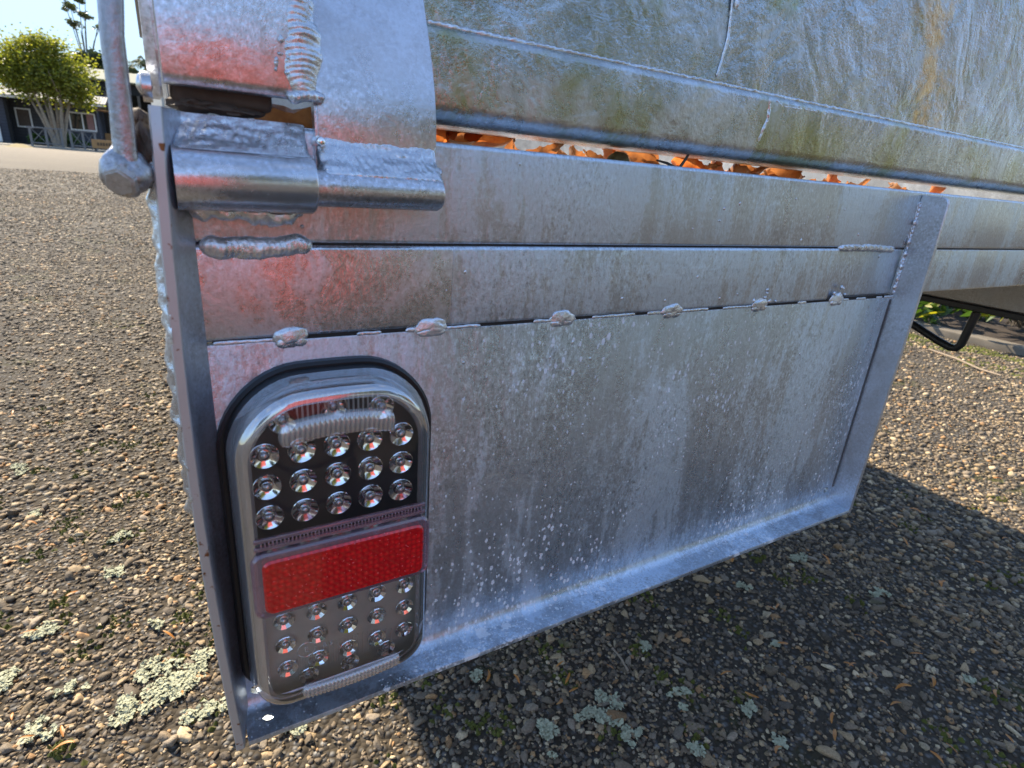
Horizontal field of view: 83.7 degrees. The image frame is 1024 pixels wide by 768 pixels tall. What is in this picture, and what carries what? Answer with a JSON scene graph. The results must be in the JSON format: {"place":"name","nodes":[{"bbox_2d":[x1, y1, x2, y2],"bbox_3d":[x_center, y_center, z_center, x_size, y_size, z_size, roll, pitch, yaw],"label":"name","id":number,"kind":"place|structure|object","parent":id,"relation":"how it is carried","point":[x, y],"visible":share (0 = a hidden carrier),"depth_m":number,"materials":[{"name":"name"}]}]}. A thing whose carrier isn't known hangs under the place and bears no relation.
{"place":"outdoors","nodes":[
{"label":"outdoors","id":0,"kind":"place"},
{"bbox_2d":[0,142,106,151],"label":"path","id":1,"kind":"structure","parent":0,"point":[45,146],"depth_m":29.14,"materials":[{"name":"beige concrete"}]},
{"bbox_2d":[26,133,39,144],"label":"round shrub","id":2,"kind":"object","parent":1,"relation":"on","point":[35,135],"visible":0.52,"depth_m":31.43,"materials":[{"name":"green plant"}]},
{"bbox_2d":[39,136,49,144],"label":"round shrub","id":3,"kind":"object","parent":1,"relation":"on","point":[43,138],"visible":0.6,"depth_m":31.45,"materials":[{"name":"green plant"}]},
{"bbox_2d":[26,126,64,147],"bbox_3d":[-23.656,-12.535,29.062,1.490,0.930,0.140,-7,23,-29],"label":"timber railing","id":4,"kind":"object","parent":1,"relation":"on","point":[46,136],"visible":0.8,"depth_m":29.00,"materials":[{"name":"grey wood"}]},
{"bbox_2d":[67,132,80,145],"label":"round shrub","id":5,"kind":"object","parent":1,"relation":"on","point":[74,138],"visible":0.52,"depth_m":31.43,"materials":[{"name":"green plant"}]},
{"bbox_2d":[66,129,97,149],"bbox_3d":[-22.339,-12.707,29.812,1.280,0.930,0.140,-7,23,-29],"label":"timber railing","id":6,"kind":"object","parent":1,"relation":"on","point":[84,146],"visible":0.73,"depth_m":29.70,"materials":[{"name":"grey wood"}]},
{"bbox_2d":[0,86,107,148],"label":"timber building","id":7,"kind":"structure","parent":0,"point":[17,117],"depth_m":32.43,"materials":[{"name":"black paint"}]},
{"bbox_2d":[14,107,32,127],"bbox_3d":[-27.434,-14.962,32.141,0.700,1.000,0.060,-7,23,-29],"label":"window","id":8,"kind":"structure","parent":7,"relation":"in","point":[23,115],"depth_m":32.13,"materials":[{"name":"white paint"}]},
{"bbox_2d":[69,111,96,131],"bbox_3d":[-25.014,-15.283,33.329,1.260,0.980,0.060,-7,23,-29],"label":"window","id":9,"kind":"structure","parent":7,"relation":"in","point":[78,120],"depth_m":33.32,"materials":[{"name":"white paint"}]},
{"bbox_2d":[0,0,144,84],"label":"sky","id":10,"kind":"structure","parent":0,"point":[45,14],"materials":[{"name":"white"}]},
{"bbox_2d":[105,133,111,140],"bbox_3d":[-25.448,-15.339,36.195,0.440,0.950,0.470,-7,23,-29],"label":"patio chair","id":11,"kind":"object","parent":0,"point":[107,136],"visible":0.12,"depth_m":36.22,"materials":[{"name":"brown wood"}]},
{"bbox_2d":[128,55,146,70],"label":"palm tree","id":12,"kind":"object","parent":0,"point":[140,62],"visible":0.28,"depth_m":60.71,"materials":[{"name":"green plant"}]},
{"bbox_2d":[0,144,1023,767],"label":"ground","id":13,"kind":"structure","parent":0,"point":[54,160],"depth_m":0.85,"materials":[{"name":"grey gravel"}]},
{"bbox_2d":[6,143,33,147],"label":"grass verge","id":14,"kind":"object","parent":13,"relation":"on","point":[19,145],"depth_m":24.79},
{"bbox_2d":[0,22,105,146],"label":"yard tree","id":15,"kind":"object","parent":13,"relation":"on","point":[37,66],"visible":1,"depth_m":29.24,"materials":[{"name":"green plant"}]},
{"bbox_2d":[60,725,63,736],"bbox_3d":[-0.493,0.380,0.626,0.003,0.002,0.016,1,22,-45],"label":"fallen leaflet","id":16,"kind":"object","parent":13,"relation":"on","point":[61,730],"visible":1,"depth_m":0.62,"materials":[{"name":"orange plant"}]},
{"bbox_2d":[60,0,98,51],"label":"gum tree","id":17,"kind":"object","parent":13,"relation":"on","point":[66,6],"visible":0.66,"depth_m":71.89,"materials":[{"name":"green plant"}]},
{"bbox_2d":[91,139,111,150],"bbox_3d":[-20.536,-11.979,28.775,0.970,0.560,0.145,-7,23,-29],"label":"timber sign","id":18,"kind":"object","parent":13,"relation":"on","point":[101,144],"visible":0.71,"depth_m":28.67,"materials":[{"name":"brown wood"}]},
{"bbox_2d":[71,48,139,73],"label":"bushy tree","id":19,"kind":"object","parent":13,"relation":"on","point":[94,55],"visible":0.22,"depth_m":67.60,"materials":[{"name":"green plant"}]},
{"bbox_2d":[70,67,150,133],"bbox_3d":[-25.477,-19.811,42.136,11.100,5.180,14.400,-7,23,-29],"label":"open shelter","id":20,"kind":"object","parent":13,"relation":"on","point":[137,98],"visible":0.11,"depth_m":37.76,"materials":[{"name":"white metal"}]},
{"bbox_2d":[116,593,145,598],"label":"twig","id":21,"kind":"object","parent":13,"relation":"on","point":[130,597],"visible":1,"depth_m":0.81,"materials":[{"name":"brown wood"}]},
{"bbox_2d":[0,463,976,758],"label":"lichen","id":22,"kind":"object","parent":13,"relation":"on","point":[180,681],"visible":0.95,"depth_m":0.70},
{"bbox_2d":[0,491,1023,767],"bbox_3d":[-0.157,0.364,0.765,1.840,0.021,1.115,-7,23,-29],"label":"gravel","id":23,"kind":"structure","parent":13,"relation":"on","point":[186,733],"depth_m":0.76,"materials":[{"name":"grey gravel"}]},
{"bbox_2d":[18,734,34,738],"bbox_3d":[-0.524,0.381,0.617,0.014,0.002,0.003,5,25,-32],"label":"fallen leaflet","id":24,"kind":"object","parent":23,"relation":"on","point":[29,735],"visible":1,"depth_m":0.62,"materials":[{"name":"plant"}]},
{"bbox_2d":[52,740,74,750],"bbox_3d":[-0.480,0.386,0.613,0.022,0.003,0.006,-17,14,-13],"label":"fallen leaflet","id":25,"kind":"object","parent":23,"relation":"on","point":[66,741],"visible":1,"depth_m":0.61,"materials":[{"name":"yellow plant"}]},
{"bbox_2d":[745,691,758,697],"bbox_3d":[0.309,0.402,0.739,0.005,0.002,0.020,-21,9,-34],"label":"fallen leaflet","id":26,"kind":"object","parent":23,"relation":"on","point":[749,694],"visible":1,"depth_m":0.74,"materials":[{"name":"brown plant"}]},
{"bbox_2d":[0,333,1023,767],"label":"moss","id":27,"kind":"object","parent":13,"relation":"on","point":[472,725],"visible":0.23,"depth_m":0.79,"materials":[{"name":"plant"}]},
{"bbox_2d":[97,0,1023,750],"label":"trailer","id":28,"kind":"object","parent":13,"relation":"on","point":[437,406],"visible":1,"depth_m":0.28,"materials":[{"name":"metal"}]},
{"bbox_2d":[254,104,311,128],"bbox_3d":[-0.079,-0.101,0.228,0.023,0.012,0.049,7,9,44],"label":"dead leaf","id":29,"kind":"object","parent":28,"relation":"on","point":[284,114],"visible":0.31,"depth_m":0.21,"materials":[{"name":"brown plant"}]},
{"bbox_2d":[436,130,461,142],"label":"dead leaf","id":30,"kind":"object","parent":28,"relation":"on","point":[440,135],"visible":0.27,"depth_m":0.30,"materials":[{"name":"orange plant"}]},
{"bbox_2d":[446,132,482,144],"bbox_3d":[-0.024,-0.132,0.304,0.029,0.010,0.019,-35,71,-29],"label":"dead leaf","id":31,"kind":"object","parent":28,"relation":"on","point":[459,138],"visible":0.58,"depth_m":0.30,"materials":[{"name":"orange plant"}]},
{"bbox_2d":[464,133,513,146],"bbox_3d":[-0.011,-0.131,0.306,0.029,0.011,0.009,-7,-14,-14],"label":"dead leaf","id":32,"kind":"object","parent":28,"relation":"on","point":[489,141],"visible":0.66,"depth_m":0.31,"materials":[{"name":"orange plant"}]},
{"bbox_2d":[504,139,513,148],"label":"dead leaf","id":33,"kind":"object","parent":28,"relation":"on","point":[510,144],"visible":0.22,"depth_m":0.34,"materials":[{"name":"orange plant"}]},
{"bbox_2d":[526,143,563,153],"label":"dead leaf","id":34,"kind":"object","parent":28,"relation":"on","point":[553,148],"visible":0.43,"depth_m":0.34,"materials":[{"name":"orange plant"}]},
{"bbox_2d":[556,149,566,154],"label":"dead leaf","id":35,"kind":"object","parent":28,"relation":"on","point":[560,151],"visible":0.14,"depth_m":0.35,"materials":[{"name":"orange plant"}]},
{"bbox_2d":[569,145,587,156],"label":"dead leaf","id":36,"kind":"object","parent":28,"relation":"on","point":[573,151],"visible":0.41,"depth_m":0.35,"materials":[{"name":"orange plant"}]},
{"bbox_2d":[583,149,603,158],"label":"dead leaf","id":37,"kind":"object","parent":28,"relation":"on","point":[590,153],"visible":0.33,"depth_m":0.38,"materials":[{"name":"orange plant"}]},
{"bbox_2d":[602,148,615,158],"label":"dead leaf","id":38,"kind":"object","parent":28,"relation":"on","point":[607,153],"visible":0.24,"depth_m":0.34,"materials":[{"name":"brown plant"}]},
{"bbox_2d":[607,151,628,160],"bbox_3d":[0.059,-0.123,0.318,0.013,0.011,0.013,-7,23,-29],"label":"seed pod","id":39,"kind":"object","parent":28,"relation":"on","point":[620,156],"visible":0.41,"depth_m":0.31,"materials":[{"name":"black plant"}]},
{"bbox_2d":[616,150,659,164],"bbox_3d":[0.084,-0.143,0.368,0.038,0.018,0.012,16,-20,-15],"label":"dead leaf","id":40,"kind":"object","parent":28,"relation":"on","point":[642,157],"visible":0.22,"depth_m":0.37,"materials":[{"name":"orange plant"}]},
{"bbox_2d":[656,154,688,166],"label":"twig","id":41,"kind":"object","parent":28,"relation":"on","point":[680,165],"visible":0.72,"depth_m":0.32,"materials":[{"name":"brown wood"}]},
{"bbox_2d":[671,157,708,169],"bbox_3d":[0.121,-0.145,0.385,0.029,0.013,0.011,18,-4,-10],"label":"dead leaf","id":42,"kind":"object","parent":28,"relation":"on","point":[689,163],"visible":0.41,"depth_m":0.39,"materials":[{"name":"orange plant"}]},
{"bbox_2d":[705,163,721,169],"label":"dead leaf","id":43,"kind":"object","parent":28,"relation":"on","point":[712,166],"visible":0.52,"depth_m":0.39,"materials":[{"name":"brown plant"}]},
{"bbox_2d":[711,161,728,171],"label":"dead leaf","id":44,"kind":"object","parent":28,"relation":"on","point":[720,168],"visible":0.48,"depth_m":0.40,"materials":[{"name":"brown plant"}]},
{"bbox_2d":[730,164,749,173],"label":"dead leaf","id":45,"kind":"object","parent":28,"relation":"on","point":[738,169],"visible":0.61,"depth_m":0.40,"materials":[{"name":"brown plant"}]},
{"bbox_2d":[738,164,768,174],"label":"dead leaf","id":46,"kind":"object","parent":28,"relation":"on","point":[756,171],"visible":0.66,"depth_m":0.42,"materials":[{"name":"brown plant"}]},
{"bbox_2d":[763,170,777,176],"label":"dead leaf","id":47,"kind":"object","parent":28,"relation":"on","point":[768,173],"visible":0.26,"depth_m":0.43,"materials":[{"name":"orange plant"}]},
{"bbox_2d":[760,168,801,178],"bbox_3d":[0.205,-0.159,0.437,0.041,0.023,0.010,-17,-8,-5],"label":"dead leaf","id":48,"kind":"object","parent":28,"relation":"on","point":[795,174],"visible":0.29,"depth_m":0.44,"materials":[{"name":"orange plant"}]},
{"bbox_2d":[826,174,840,182],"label":"dead leaf","id":49,"kind":"object","parent":28,"relation":"on","point":[832,178],"visible":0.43,"depth_m":0.47,"materials":[{"name":"orange plant"}]},
{"bbox_2d":[857,179,870,185],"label":"dead leaf","id":50,"kind":"object","parent":28,"relation":"on","point":[864,182],"visible":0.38,"depth_m":0.50,"materials":[{"name":"orange plant"}]},
{"bbox_2d":[888,182,907,189],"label":"dead leaf","id":51,"kind":"object","parent":28,"relation":"on","point":[895,186],"visible":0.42,"depth_m":0.56,"materials":[{"name":"orange plant"}]},
{"bbox_2d":[929,186,945,192],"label":"dead leaf","id":52,"kind":"object","parent":28,"relation":"on","point":[933,189],"visible":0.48,"depth_m":0.56,"materials":[{"name":"orange plant"}]},
{"bbox_2d":[612,647,628,671],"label":"twig","id":53,"kind":"object","parent":13,"relation":"on","point":[619,656],"visible":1,"depth_m":0.78,"materials":[{"name":"grey wood"}]},
{"bbox_2d":[833,729,836,740],"bbox_3d":[0.392,0.425,0.695,0.004,0.003,0.021,6,11,30],"label":"fallen leaflet","id":54,"kind":"object","parent":13,"relation":"on","point":[834,733],"visible":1,"depth_m":0.69,"materials":[{"name":"brown plant"}]},
{"bbox_2d":[895,683,910,688],"bbox_3d":[0.528,0.408,0.772,0.022,0.003,0.006,-13,28,3],"label":"fallen leaflet","id":55,"kind":"object","parent":13,"relation":"on","point":[901,685],"visible":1,"depth_m":0.77,"materials":[{"name":"orange plant"}]},
{"bbox_2d":[930,750,943,762],"bbox_3d":[0.504,0.441,0.677,0.004,0.003,0.016,-20,41,-23],"label":"fallen leaflet","id":56,"kind":"object","parent":13,"relation":"on","point":[937,756],"visible":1,"depth_m":0.68,"materials":[{"name":"brown plant"}]},
{"bbox_2d":[928,349,1001,375],"bbox_3d":[1.905,-0.095,2.422,0.021,0.009,0.359,2,20,-7],"label":"twig","id":57,"kind":"object","parent":13,"relation":"on","point":[966,362],"visible":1,"depth_m":2.40,"materials":[{"name":"brown wood"}]},
{"bbox_2d":[911,320,1023,355],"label":"kerb","id":58,"kind":"structure","parent":13,"relation":"on","point":[994,343],"depth_m":2.80,"materials":[{"name":"concrete"}]},
{"bbox_2d":[914,304,1023,344],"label":"garden soil","id":59,"kind":"structure","parent":0,"point":[996,328],"depth_m":3.01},
{"bbox_2d":[916,300,980,325],"bbox_3d":[2.304,-0.788,3.237,0.854,0.847,0.870,13,22,20],"label":"garden shrub","id":60,"kind":"object","parent":59,"relation":"on","point":[922,304],"visible":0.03,"depth_m":3.07,"materials":[{"name":"green plant"}]},
{"bbox_2d":[915,303,1023,328],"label":"garden shrub","id":61,"kind":"object","parent":59,"relation":"on","point":[943,310],"visible":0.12,"depth_m":2.98,"materials":[{"name":"green plant"}]}
]}

